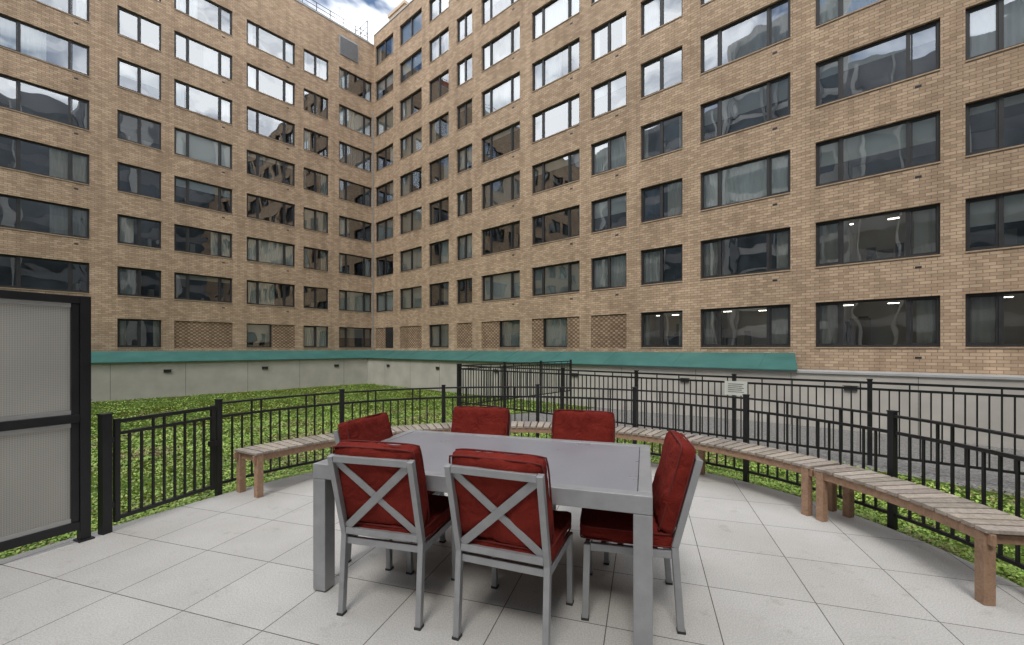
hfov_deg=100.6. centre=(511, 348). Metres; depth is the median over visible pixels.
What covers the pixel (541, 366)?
picket fence
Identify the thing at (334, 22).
parapet coping
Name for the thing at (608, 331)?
lattice brick panels
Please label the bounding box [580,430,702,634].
patio dining chair
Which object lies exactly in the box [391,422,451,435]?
curved wooden bench
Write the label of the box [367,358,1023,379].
coping
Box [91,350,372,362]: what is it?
teal canopy
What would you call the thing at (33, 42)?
curtains
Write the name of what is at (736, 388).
notice sign
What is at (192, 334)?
lattice brick panels
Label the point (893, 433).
curved metal fence
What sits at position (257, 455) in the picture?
curved wooden bench
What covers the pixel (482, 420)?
patio dining chair
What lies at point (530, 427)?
curved wooden bench
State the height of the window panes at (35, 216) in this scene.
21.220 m
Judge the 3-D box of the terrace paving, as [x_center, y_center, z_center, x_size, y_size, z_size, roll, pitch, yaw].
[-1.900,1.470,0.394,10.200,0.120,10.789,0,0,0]
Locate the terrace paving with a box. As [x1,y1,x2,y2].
[0,463,1023,644]
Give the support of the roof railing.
on the brick wall at (105, 202)
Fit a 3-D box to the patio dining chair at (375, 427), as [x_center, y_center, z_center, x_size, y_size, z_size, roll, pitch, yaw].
[-0.827,0.946,2.960,0.605,0.930,0.486,0,0,17]
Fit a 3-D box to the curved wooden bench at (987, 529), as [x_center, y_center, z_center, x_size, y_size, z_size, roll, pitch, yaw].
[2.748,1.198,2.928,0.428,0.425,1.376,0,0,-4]
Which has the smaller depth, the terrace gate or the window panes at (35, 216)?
the terrace gate
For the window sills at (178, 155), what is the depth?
24.30 m
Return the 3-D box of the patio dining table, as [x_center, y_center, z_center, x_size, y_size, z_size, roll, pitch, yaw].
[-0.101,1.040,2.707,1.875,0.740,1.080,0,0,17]
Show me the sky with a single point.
(357, 12)
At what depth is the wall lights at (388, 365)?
16.27 m
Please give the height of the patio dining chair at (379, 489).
0.930 m
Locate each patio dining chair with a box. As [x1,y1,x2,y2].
[327,440,455,630]
[333,412,445,574]
[427,406,511,536]
[444,448,573,644]
[551,409,615,564]
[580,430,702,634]
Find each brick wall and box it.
[0,0,373,350]
[374,0,1023,375]
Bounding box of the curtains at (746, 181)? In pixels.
[378,0,1023,346]
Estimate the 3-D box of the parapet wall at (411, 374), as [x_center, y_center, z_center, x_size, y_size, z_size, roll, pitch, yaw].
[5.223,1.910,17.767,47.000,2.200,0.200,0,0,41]
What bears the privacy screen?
on the terrace paving
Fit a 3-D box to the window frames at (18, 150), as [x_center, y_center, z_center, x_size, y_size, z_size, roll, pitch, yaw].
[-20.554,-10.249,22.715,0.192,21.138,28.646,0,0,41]
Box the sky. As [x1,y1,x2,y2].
[300,0,410,43]
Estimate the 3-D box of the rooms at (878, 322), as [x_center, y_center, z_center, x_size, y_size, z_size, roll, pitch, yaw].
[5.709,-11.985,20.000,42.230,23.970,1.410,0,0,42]
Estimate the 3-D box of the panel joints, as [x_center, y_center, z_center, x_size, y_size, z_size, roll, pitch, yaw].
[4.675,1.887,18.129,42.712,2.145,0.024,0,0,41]
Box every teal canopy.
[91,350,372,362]
[367,350,797,370]
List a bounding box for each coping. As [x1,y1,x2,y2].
[91,358,366,364]
[296,0,373,45]
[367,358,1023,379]
[373,0,412,35]
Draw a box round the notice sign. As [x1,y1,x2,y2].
[725,381,746,395]
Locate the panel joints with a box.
[439,361,918,434]
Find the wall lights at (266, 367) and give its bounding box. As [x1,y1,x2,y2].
[164,364,339,371]
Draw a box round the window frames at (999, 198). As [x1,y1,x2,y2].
[377,0,1023,358]
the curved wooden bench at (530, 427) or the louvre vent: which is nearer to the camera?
the curved wooden bench at (530, 427)
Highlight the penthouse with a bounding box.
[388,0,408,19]
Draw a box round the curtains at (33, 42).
[0,0,369,346]
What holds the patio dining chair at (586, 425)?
on the terrace paving
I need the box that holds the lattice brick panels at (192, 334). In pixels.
[174,321,294,347]
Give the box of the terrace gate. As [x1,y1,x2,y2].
[96,405,217,534]
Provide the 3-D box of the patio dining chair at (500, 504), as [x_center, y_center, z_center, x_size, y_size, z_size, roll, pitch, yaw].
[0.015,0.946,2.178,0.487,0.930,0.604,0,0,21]
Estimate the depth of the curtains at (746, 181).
16.59 m
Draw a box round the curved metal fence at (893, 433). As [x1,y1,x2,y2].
[214,384,1023,569]
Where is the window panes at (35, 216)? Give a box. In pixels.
[0,0,369,346]
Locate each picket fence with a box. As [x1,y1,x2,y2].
[457,364,1023,474]
[460,360,571,411]
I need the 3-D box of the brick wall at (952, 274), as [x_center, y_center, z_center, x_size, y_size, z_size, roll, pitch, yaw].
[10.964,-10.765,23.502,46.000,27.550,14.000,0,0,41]
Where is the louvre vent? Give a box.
[339,34,357,62]
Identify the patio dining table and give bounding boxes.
[313,430,652,644]
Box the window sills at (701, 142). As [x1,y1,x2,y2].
[375,0,1023,347]
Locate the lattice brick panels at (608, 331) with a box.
[376,314,625,347]
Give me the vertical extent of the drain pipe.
19.100 m
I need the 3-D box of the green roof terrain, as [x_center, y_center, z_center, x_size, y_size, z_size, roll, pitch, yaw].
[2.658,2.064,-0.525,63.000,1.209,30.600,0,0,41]
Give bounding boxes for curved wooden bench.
[234,433,335,497]
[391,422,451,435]
[511,421,551,432]
[615,426,694,443]
[688,435,839,515]
[814,464,1023,605]
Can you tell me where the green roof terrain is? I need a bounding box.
[0,383,1023,585]
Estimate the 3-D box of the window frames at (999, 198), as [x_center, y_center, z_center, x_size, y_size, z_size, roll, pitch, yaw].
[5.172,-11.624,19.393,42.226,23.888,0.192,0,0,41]
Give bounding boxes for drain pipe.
[373,111,373,350]
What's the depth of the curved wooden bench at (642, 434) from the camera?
4.97 m
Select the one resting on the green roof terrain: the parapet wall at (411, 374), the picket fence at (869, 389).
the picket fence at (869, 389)
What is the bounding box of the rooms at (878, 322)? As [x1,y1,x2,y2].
[378,0,1023,345]
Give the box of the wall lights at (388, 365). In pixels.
[386,364,858,390]
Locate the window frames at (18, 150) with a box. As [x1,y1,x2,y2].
[0,0,370,347]
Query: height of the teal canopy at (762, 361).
0.577 m
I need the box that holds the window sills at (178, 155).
[0,0,371,347]
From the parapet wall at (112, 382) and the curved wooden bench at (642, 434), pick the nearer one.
the curved wooden bench at (642, 434)
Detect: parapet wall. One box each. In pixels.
[91,359,367,401]
[368,359,1023,449]
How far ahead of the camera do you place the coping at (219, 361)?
24.57 m
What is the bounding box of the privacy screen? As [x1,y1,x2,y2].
[0,289,94,551]
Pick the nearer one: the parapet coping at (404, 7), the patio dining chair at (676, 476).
the patio dining chair at (676, 476)
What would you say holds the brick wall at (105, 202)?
on the ground
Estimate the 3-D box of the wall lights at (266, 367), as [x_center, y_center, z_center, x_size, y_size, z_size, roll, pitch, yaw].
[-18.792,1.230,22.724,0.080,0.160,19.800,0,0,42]
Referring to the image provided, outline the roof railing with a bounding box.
[299,0,369,41]
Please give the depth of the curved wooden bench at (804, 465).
3.88 m
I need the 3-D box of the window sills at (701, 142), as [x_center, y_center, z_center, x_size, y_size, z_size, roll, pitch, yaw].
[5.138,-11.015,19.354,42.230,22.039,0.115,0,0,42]

